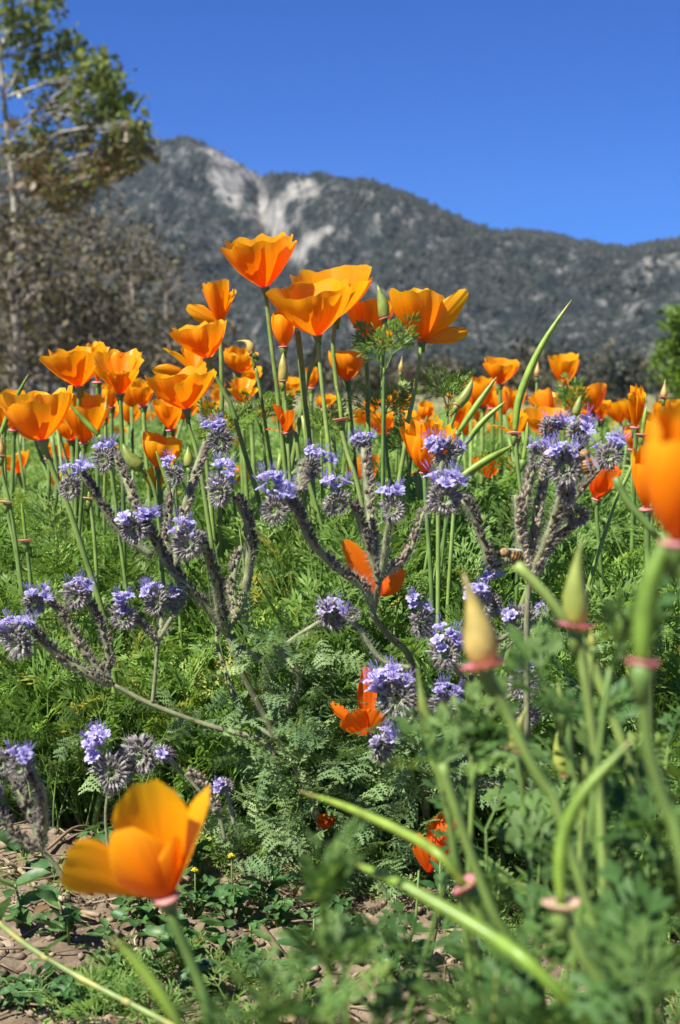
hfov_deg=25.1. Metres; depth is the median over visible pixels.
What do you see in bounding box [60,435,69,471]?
poppy
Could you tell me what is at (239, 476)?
poppy
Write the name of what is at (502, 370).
poppy
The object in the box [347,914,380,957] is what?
broad leaf weed
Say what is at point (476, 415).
poppy
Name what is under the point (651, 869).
poppy leaf spray
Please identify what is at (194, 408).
poppy
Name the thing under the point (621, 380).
scrub bush
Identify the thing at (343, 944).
poppy leaf spray
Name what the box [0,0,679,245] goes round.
sky
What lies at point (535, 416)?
poppy
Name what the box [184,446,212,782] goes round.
poppy bud
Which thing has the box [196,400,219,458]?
poppy
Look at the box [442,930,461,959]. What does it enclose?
broad leaf weed
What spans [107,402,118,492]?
poppy
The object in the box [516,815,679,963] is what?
poppy leaf spray
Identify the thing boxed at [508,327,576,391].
scrub bush
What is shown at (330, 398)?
poppy
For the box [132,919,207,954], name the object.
clover plant
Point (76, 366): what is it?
poppy
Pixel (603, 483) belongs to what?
poppy
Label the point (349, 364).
poppy
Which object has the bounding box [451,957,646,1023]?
poppy leaf spray
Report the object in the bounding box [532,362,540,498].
poppy bud
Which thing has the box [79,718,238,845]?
phacelia plant
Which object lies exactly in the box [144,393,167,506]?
poppy
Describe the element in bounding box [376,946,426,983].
clover plant
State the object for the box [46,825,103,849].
fallen twig
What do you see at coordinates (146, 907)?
clover plant
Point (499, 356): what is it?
scrub bush
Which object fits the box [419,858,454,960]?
broad leaf weed
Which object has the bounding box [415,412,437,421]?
poppy
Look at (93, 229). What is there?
bare tree
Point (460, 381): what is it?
poppy leaf spray
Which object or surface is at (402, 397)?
poppy leaf spray
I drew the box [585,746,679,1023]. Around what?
poppy leaf spray
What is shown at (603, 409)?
poppy
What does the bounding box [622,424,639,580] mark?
poppy
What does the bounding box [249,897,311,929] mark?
clover plant
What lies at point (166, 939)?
broad leaf weed
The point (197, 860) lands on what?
broad leaf weed
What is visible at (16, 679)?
poppy
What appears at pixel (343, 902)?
clover plant
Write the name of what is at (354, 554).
fallen poppy
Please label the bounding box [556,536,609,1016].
poppy bud
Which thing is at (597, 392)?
poppy
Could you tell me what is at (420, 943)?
broad leaf weed
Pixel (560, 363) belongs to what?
poppy
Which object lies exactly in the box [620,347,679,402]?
scrub bush
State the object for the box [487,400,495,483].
poppy
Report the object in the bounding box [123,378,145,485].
poppy
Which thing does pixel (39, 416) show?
poppy
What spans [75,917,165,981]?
clover plant
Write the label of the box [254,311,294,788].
poppy
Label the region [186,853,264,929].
clover plant
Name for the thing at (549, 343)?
scrub bush
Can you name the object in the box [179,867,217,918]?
clover plant
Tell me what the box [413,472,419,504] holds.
poppy stalk
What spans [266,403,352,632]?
poppy
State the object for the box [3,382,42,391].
scrub bush
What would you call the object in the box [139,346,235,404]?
scrub bush
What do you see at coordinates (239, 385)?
poppy
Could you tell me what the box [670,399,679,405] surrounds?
poppy
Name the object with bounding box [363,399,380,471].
poppy
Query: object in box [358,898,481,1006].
poppy leaf spray
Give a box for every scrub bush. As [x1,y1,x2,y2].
[0,363,40,391]
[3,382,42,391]
[28,320,106,393]
[98,328,166,380]
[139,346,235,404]
[213,371,273,402]
[255,345,277,399]
[263,355,307,400]
[294,354,332,400]
[303,341,370,399]
[314,344,406,403]
[353,354,419,403]
[388,343,466,403]
[397,349,451,401]
[436,345,514,396]
[470,354,520,390]
[482,344,558,405]
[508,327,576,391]
[521,336,608,385]
[560,333,625,397]
[567,346,664,404]
[609,359,658,397]
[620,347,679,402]
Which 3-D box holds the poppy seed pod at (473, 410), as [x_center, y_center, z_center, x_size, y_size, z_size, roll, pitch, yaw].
[0.106,0.084,1.300,0.043,0.398,0.036,2,5,25]
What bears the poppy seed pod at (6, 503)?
on the ground
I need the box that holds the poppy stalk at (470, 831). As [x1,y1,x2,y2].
[460,754,475,1015]
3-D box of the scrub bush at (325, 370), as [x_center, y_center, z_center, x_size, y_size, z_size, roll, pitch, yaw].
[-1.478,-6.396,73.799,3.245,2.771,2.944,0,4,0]
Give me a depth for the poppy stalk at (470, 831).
0.60 m
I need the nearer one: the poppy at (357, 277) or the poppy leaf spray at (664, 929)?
the poppy leaf spray at (664, 929)
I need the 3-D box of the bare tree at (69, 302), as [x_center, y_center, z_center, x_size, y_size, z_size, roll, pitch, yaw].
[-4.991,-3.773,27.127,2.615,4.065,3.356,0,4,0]
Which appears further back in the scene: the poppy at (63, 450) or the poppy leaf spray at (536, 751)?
the poppy at (63, 450)
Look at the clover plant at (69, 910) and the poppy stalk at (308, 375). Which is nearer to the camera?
the clover plant at (69, 910)
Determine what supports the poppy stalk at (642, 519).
on the ground
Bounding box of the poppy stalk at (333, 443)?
[331,437,354,594]
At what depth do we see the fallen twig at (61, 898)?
1.06 m
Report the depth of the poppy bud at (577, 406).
1.76 m
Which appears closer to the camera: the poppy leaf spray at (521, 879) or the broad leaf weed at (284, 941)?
the poppy leaf spray at (521, 879)
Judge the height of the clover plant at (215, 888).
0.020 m
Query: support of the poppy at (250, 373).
on the ground
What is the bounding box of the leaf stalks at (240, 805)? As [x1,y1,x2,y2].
[0,435,679,942]
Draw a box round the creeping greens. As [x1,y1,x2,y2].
[0,792,679,1023]
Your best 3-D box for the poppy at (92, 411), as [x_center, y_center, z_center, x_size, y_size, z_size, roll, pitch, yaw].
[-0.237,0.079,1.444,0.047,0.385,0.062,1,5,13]
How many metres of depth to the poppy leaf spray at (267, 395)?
1.46 m
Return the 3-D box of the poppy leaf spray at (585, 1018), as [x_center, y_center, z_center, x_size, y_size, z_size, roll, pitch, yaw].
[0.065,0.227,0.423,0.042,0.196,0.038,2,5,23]
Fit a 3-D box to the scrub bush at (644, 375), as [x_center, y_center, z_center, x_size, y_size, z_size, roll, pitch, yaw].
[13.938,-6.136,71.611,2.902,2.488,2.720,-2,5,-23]
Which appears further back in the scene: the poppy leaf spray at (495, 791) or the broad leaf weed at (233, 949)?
the broad leaf weed at (233, 949)
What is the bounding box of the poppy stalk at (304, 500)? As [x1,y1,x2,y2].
[291,416,307,682]
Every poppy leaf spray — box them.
[0,487,117,812]
[21,538,94,804]
[177,971,311,1023]
[191,394,267,766]
[216,386,300,534]
[230,938,393,1023]
[271,905,382,1023]
[295,959,430,1023]
[296,811,379,1023]
[307,383,365,573]
[351,311,422,613]
[351,378,421,604]
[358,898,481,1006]
[373,694,535,1017]
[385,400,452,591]
[399,944,557,1023]
[404,679,520,1023]
[420,360,475,601]
[421,777,542,959]
[440,909,657,1017]
[445,879,615,1023]
[448,854,554,960]
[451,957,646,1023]
[462,619,643,1008]
[462,788,592,952]
[472,940,504,1015]
[496,980,660,1023]
[497,865,640,917]
[500,734,610,990]
[500,768,606,909]
[516,676,637,938]
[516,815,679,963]
[521,889,679,994]
[545,571,679,1012]
[547,723,671,931]
[553,371,591,470]
[565,916,679,1023]
[572,853,679,1006]
[578,856,679,1023]
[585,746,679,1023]
[606,737,679,1023]
[629,706,679,963]
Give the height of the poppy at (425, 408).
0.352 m
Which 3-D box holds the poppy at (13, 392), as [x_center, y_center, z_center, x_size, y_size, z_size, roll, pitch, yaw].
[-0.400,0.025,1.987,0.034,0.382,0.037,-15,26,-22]
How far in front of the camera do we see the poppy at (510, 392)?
2.30 m
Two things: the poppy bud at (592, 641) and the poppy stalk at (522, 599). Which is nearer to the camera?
the poppy bud at (592, 641)
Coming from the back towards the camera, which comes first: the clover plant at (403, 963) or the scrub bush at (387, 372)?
the scrub bush at (387, 372)
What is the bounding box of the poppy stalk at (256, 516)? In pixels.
[190,468,296,731]
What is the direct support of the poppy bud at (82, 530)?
on the ground
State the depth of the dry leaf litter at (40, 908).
1.00 m
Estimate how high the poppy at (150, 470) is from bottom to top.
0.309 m
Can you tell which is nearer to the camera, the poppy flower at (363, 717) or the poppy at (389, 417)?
the poppy flower at (363, 717)
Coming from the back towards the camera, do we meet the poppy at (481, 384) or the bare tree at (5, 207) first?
the bare tree at (5, 207)
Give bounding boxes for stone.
[1,940,14,946]
[36,922,48,928]
[130,947,145,957]
[433,946,446,960]
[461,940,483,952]
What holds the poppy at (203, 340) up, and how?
on the ground
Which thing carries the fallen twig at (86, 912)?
on the ground
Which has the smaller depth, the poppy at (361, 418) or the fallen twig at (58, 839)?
the fallen twig at (58, 839)
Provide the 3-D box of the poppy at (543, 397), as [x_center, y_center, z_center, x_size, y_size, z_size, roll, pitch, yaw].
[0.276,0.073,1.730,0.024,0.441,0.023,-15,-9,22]
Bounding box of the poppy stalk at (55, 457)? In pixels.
[37,435,59,584]
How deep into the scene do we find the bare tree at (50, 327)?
25.07 m
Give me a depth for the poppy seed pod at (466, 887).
0.50 m
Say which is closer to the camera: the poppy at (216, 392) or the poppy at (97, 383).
the poppy at (97, 383)
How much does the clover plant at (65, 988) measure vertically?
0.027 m
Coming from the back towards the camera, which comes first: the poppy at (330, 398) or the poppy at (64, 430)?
the poppy at (330, 398)
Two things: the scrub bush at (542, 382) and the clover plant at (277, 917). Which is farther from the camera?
the scrub bush at (542, 382)
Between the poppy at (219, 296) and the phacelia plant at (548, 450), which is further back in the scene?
the poppy at (219, 296)
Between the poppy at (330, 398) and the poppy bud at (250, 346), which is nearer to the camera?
the poppy bud at (250, 346)
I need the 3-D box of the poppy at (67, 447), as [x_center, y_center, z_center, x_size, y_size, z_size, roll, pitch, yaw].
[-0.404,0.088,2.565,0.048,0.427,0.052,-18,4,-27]
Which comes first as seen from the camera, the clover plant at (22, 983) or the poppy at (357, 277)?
the clover plant at (22, 983)
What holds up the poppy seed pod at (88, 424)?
on the ground
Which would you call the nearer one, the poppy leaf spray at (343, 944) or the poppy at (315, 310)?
the poppy leaf spray at (343, 944)
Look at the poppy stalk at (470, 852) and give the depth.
0.48 m
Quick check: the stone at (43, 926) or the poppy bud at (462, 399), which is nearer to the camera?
the stone at (43, 926)
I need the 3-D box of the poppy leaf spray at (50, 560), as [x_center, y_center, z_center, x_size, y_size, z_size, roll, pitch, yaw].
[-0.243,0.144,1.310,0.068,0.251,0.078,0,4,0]
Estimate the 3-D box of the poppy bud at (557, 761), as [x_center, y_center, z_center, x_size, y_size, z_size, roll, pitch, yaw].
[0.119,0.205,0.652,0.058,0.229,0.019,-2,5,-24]
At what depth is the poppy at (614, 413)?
2.50 m
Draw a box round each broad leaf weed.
[0,829,50,878]
[0,869,51,927]
[32,884,81,943]
[93,830,111,843]
[111,895,154,919]
[143,923,194,968]
[176,865,219,903]
[189,840,224,874]
[199,917,238,952]
[209,947,265,984]
[234,925,272,954]
[240,864,300,909]
[274,919,320,954]
[276,955,324,1001]
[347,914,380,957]
[389,870,432,967]
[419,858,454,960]
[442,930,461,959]
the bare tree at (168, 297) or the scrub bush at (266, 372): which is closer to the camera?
the bare tree at (168, 297)
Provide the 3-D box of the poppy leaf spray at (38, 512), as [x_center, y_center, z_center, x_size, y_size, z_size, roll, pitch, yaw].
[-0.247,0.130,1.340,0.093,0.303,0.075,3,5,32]
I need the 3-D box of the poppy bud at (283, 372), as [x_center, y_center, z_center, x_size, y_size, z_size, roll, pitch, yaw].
[-0.028,0.062,1.348,0.050,0.404,0.022,-2,5,-20]
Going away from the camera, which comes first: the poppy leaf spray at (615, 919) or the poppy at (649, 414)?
the poppy leaf spray at (615, 919)
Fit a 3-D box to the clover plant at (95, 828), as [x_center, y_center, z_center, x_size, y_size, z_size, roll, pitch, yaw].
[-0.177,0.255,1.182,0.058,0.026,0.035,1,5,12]
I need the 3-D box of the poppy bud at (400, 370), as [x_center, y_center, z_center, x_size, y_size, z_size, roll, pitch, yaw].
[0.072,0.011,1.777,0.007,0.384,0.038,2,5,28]
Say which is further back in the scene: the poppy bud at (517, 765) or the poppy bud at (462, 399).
the poppy bud at (462, 399)
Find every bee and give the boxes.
[491,548,523,564]
[570,442,591,474]
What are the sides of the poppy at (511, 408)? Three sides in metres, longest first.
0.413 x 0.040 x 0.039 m
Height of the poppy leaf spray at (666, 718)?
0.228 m
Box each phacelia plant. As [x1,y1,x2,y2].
[0,567,279,794]
[0,738,62,881]
[55,412,502,916]
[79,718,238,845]
[252,426,470,816]
[360,558,555,837]
[431,403,632,737]
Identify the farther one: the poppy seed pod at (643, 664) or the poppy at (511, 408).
the poppy at (511, 408)
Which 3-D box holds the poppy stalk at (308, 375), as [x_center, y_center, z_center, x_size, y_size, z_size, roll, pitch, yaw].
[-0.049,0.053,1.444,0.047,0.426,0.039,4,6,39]
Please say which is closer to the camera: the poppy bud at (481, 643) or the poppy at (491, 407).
the poppy bud at (481, 643)
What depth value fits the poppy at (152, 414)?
4.63 m
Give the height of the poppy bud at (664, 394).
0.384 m
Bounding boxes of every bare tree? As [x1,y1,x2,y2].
[0,170,90,393]
[0,187,72,319]
[0,196,123,394]
[0,261,100,392]
[33,188,163,395]
[55,262,181,381]
[87,204,210,408]
[105,235,223,376]
[148,293,269,401]
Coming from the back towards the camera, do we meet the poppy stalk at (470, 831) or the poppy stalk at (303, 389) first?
the poppy stalk at (303, 389)
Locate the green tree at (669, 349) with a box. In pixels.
[644,304,679,400]
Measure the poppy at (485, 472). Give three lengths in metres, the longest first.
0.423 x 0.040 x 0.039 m
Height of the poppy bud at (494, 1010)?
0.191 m
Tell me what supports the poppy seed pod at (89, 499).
on the ground
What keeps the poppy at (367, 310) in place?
on the ground
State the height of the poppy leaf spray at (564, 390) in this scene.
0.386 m
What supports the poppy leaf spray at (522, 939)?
on the ground
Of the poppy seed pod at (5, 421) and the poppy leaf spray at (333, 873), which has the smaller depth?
the poppy leaf spray at (333, 873)
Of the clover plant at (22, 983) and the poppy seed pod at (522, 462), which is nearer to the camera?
the clover plant at (22, 983)
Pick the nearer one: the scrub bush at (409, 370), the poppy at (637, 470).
the poppy at (637, 470)
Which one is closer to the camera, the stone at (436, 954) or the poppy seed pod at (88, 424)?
the stone at (436, 954)
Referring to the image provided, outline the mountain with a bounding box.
[0,138,679,393]
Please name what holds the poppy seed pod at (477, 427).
on the ground
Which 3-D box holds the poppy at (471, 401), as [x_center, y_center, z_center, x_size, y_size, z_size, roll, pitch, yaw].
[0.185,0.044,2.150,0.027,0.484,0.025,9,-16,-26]
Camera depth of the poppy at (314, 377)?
1.96 m
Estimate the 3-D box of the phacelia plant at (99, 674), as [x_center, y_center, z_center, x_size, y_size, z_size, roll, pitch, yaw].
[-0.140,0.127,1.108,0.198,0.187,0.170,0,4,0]
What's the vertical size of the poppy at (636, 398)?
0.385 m
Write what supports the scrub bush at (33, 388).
on the ground
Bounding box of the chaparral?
[0,135,679,387]
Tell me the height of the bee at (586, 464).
0.020 m
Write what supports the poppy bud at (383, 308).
on the ground
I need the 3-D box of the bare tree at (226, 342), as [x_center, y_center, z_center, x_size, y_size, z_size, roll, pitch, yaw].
[-3.138,-3.747,36.054,2.625,2.775,4.036,1,5,9]
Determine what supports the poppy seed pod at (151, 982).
on the ground
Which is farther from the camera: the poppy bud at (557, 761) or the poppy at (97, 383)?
the poppy at (97, 383)
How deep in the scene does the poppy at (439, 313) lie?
1.35 m
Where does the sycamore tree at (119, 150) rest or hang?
on the ground
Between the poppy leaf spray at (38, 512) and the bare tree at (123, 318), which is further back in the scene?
the bare tree at (123, 318)
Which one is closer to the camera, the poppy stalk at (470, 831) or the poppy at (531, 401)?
the poppy stalk at (470, 831)
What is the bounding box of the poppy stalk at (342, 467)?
[340,422,347,488]
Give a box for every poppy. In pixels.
[0,232,679,936]
[0,385,117,830]
[0,389,27,497]
[0,403,8,559]
[6,449,28,491]
[8,422,18,569]
[14,435,21,487]
[18,430,63,520]
[22,437,25,482]
[39,341,102,759]
[44,442,55,525]
[44,472,68,501]
[56,429,65,512]
[56,442,69,465]
[57,418,75,535]
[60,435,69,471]
[60,779,211,1023]
[65,392,114,747]
[86,341,109,563]
[92,348,143,733]
[102,386,116,512]
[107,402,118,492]
[114,425,126,440]
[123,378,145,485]
[123,404,140,447]
[129,381,152,518]
[135,431,181,782]
[144,362,281,780]
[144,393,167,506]
[144,467,173,640]
[146,412,155,425]
[152,347,217,555]
[152,399,181,770]
[169,319,282,809]
[176,402,198,438]
[177,421,186,448]
[186,279,236,626]
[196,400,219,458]
[206,411,232,443]
[210,394,217,400]
[211,388,219,399]
[223,345,258,493]
[225,464,249,493]
[228,377,257,505]
[241,366,262,495]
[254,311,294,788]
[265,278,351,628]
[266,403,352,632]
[278,376,299,487]
[290,264,372,527]
[305,367,318,455]
[315,394,336,474]
[316,814,335,829]
[328,350,363,501]
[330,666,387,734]
[342,539,405,596]
[347,298,393,464]
[349,454,378,480]
[353,407,373,431]
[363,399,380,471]
[365,411,393,477]
[377,328,392,479]
[388,288,468,612]
[389,390,410,469]
[390,410,416,473]
[395,418,442,846]
[413,810,459,872]
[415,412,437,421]
[418,400,433,484]
[433,423,456,811]
[444,401,470,495]
[453,420,476,466]
[462,384,474,487]
[470,376,496,487]
[472,404,489,479]
[472,454,502,484]
[483,356,519,493]
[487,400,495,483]
[487,423,497,434]
[492,387,513,466]
[492,412,527,494]
[503,387,513,447]
[509,390,525,458]
[520,408,525,465]
[524,406,567,520]
[528,392,560,407]
[534,387,561,475]
[548,352,579,455]
[559,394,572,413]
[571,382,606,452]
[579,408,595,458]
[587,456,622,602]
[596,400,612,442]
[607,402,630,463]
[617,399,645,481]
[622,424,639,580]
[628,384,645,557]
[631,444,653,992]
[641,412,653,549]
[644,403,679,580]
[654,399,671,411]
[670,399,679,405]
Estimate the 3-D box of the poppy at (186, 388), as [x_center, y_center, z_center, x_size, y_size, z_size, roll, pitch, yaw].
[-0.097,0.075,1.314,0.138,0.408,0.060,-1,5,-15]
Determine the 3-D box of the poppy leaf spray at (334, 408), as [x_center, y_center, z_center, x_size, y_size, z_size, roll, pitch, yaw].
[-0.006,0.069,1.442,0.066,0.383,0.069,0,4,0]
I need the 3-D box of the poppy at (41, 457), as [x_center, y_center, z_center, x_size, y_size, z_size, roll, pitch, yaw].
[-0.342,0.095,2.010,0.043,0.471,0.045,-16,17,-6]
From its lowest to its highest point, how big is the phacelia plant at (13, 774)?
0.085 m
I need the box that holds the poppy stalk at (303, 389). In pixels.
[294,331,319,578]
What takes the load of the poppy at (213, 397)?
on the ground
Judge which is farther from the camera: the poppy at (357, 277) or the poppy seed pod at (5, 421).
the poppy at (357, 277)
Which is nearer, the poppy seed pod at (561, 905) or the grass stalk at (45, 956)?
the poppy seed pod at (561, 905)
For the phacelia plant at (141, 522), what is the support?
on the ground
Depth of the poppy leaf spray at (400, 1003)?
0.46 m
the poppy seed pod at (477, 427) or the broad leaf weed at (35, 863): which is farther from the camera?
the poppy seed pod at (477, 427)
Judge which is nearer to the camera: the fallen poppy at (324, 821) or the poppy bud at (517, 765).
the poppy bud at (517, 765)
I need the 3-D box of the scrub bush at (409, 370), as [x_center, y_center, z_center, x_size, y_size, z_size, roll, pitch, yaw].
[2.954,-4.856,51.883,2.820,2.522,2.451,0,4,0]
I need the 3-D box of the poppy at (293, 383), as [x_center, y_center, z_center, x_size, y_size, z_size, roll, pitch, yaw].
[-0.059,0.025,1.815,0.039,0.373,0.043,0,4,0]
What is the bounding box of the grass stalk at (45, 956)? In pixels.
[0,898,172,1023]
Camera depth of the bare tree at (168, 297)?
33.95 m
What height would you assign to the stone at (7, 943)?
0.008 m
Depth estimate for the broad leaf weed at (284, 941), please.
0.98 m
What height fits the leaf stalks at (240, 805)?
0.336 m
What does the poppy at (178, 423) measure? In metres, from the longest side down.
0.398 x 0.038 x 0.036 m
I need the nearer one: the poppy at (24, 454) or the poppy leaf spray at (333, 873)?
the poppy leaf spray at (333, 873)
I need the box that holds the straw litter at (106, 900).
[0,783,677,1023]
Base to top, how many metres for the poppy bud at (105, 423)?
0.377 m
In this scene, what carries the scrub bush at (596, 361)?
on the ground
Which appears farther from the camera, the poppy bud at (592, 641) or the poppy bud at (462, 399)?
the poppy bud at (462, 399)
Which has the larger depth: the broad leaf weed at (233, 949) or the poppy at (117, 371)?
the poppy at (117, 371)
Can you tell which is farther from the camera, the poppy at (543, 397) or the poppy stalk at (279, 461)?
the poppy at (543, 397)
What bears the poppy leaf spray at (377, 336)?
on the ground
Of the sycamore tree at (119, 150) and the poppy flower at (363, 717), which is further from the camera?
the sycamore tree at (119, 150)
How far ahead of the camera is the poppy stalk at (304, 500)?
1.40 m
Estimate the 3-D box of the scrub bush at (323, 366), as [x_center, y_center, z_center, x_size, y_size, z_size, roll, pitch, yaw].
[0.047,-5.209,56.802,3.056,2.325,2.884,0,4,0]
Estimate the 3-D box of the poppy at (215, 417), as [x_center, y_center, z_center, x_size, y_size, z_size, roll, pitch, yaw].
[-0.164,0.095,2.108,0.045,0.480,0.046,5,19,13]
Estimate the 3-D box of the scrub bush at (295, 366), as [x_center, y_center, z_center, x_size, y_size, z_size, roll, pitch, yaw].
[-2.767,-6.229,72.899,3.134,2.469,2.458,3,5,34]
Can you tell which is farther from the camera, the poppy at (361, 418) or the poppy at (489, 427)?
the poppy at (489, 427)
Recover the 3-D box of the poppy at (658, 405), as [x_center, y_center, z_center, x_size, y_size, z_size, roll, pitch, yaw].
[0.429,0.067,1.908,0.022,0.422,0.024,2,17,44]
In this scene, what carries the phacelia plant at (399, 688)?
on the ground
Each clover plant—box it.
[0,959,87,1012]
[0,966,176,1019]
[29,903,91,939]
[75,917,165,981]
[76,821,113,838]
[118,896,190,927]
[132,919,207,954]
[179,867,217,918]
[180,953,228,998]
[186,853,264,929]
[203,883,265,906]
[237,953,298,993]
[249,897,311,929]
[308,894,354,924]
[349,909,402,945]
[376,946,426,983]
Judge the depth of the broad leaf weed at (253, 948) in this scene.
0.97 m
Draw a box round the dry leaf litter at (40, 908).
[2,826,665,1023]
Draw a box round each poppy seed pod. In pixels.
[0,374,28,808]
[0,498,73,818]
[18,504,73,832]
[70,405,165,771]
[83,491,128,788]
[111,937,192,1023]
[156,452,204,772]
[300,791,531,1015]
[332,386,382,603]
[347,860,576,1014]
[434,401,505,606]
[435,377,496,628]
[445,445,511,637]
[508,299,571,697]
[514,422,528,667]
[541,734,637,1023]
[586,407,646,594]
[626,532,679,878]
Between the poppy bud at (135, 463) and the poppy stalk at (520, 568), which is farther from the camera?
the poppy bud at (135, 463)
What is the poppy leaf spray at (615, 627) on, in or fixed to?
on the ground
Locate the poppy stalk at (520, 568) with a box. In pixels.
[513,561,679,918]
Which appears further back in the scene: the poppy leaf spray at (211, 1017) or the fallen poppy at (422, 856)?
the fallen poppy at (422, 856)
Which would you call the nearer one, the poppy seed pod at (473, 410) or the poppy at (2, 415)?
the poppy seed pod at (473, 410)
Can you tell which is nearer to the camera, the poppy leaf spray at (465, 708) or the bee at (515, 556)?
the poppy leaf spray at (465, 708)
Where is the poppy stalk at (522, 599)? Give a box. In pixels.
[441,587,525,810]
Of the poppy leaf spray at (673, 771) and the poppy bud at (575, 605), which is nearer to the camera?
the poppy bud at (575, 605)
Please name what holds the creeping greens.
on the ground
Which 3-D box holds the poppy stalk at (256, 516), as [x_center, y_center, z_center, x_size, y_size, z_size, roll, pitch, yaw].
[-0.096,0.118,1.369,0.120,0.317,0.021,0,4,5]
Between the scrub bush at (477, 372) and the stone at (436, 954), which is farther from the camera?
the scrub bush at (477, 372)
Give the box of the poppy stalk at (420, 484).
[418,470,422,522]
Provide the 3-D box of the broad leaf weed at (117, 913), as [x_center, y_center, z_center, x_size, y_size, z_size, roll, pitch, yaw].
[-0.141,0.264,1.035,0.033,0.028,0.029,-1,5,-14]
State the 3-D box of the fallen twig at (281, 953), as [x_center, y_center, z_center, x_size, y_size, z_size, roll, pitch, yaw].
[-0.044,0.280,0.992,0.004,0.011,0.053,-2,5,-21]
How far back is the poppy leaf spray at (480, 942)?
0.81 m
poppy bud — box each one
[0,434,74,816]
[79,451,91,642]
[102,396,109,588]
[122,444,194,759]
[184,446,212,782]
[238,340,287,566]
[278,353,320,751]
[377,285,389,613]
[395,358,403,478]
[417,668,490,1022]
[420,379,472,607]
[461,572,609,976]
[491,970,498,1019]
[505,706,547,1018]
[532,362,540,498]
[553,733,590,882]
[554,678,595,988]
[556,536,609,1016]
[572,395,581,441]
[573,629,596,998]
[654,381,668,528]
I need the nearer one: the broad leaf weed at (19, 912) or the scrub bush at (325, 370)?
the broad leaf weed at (19, 912)
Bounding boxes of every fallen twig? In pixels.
[0,856,100,917]
[7,861,55,877]
[34,895,65,903]
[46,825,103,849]
[260,922,286,958]
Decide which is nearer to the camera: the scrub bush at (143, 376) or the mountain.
the scrub bush at (143, 376)
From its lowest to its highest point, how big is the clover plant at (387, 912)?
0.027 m
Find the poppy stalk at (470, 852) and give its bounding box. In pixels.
[438,763,539,1018]
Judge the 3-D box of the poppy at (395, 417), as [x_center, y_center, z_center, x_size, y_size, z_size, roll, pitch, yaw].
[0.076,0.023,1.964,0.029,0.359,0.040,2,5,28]
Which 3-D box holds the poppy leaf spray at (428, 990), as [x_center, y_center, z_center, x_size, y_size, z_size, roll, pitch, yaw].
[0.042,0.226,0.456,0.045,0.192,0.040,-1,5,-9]
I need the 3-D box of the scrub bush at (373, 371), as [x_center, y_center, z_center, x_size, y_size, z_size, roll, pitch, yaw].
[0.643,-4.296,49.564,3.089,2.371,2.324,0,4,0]
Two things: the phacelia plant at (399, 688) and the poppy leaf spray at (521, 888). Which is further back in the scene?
the phacelia plant at (399, 688)
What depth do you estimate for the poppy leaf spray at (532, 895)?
0.51 m
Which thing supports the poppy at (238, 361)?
on the ground
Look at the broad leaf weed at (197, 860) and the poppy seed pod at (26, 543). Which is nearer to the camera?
the broad leaf weed at (197, 860)
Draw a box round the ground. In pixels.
[0,394,679,1023]
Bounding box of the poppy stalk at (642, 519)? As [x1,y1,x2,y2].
[612,476,663,538]
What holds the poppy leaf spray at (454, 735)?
on the ground
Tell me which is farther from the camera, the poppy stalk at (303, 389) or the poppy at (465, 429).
the poppy at (465, 429)
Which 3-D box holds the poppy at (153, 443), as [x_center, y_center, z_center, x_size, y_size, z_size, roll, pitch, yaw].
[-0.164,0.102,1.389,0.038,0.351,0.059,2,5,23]
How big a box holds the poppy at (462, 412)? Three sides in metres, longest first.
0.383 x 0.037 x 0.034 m
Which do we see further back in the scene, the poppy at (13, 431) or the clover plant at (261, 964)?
the poppy at (13, 431)
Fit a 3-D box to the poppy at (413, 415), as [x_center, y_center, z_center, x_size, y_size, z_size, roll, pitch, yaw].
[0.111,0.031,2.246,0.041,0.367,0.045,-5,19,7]
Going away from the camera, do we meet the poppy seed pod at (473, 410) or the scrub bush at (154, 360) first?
the poppy seed pod at (473, 410)
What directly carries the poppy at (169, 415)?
on the ground
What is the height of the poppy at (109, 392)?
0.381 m
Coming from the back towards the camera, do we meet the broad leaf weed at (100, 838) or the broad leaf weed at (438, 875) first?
the broad leaf weed at (100, 838)
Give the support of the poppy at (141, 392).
on the ground
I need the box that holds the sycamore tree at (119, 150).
[0,0,161,389]
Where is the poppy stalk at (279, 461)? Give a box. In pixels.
[273,453,281,551]
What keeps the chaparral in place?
on the mountain
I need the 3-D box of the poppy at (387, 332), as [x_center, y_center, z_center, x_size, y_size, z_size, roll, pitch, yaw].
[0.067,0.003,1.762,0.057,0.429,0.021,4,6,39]
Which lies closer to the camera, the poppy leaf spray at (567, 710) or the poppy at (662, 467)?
the poppy at (662, 467)
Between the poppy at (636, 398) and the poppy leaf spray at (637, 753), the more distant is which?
the poppy at (636, 398)
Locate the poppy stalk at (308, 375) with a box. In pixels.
[274,343,316,604]
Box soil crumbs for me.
[0,781,679,1023]
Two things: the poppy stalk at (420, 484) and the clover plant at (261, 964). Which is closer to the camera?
the clover plant at (261, 964)

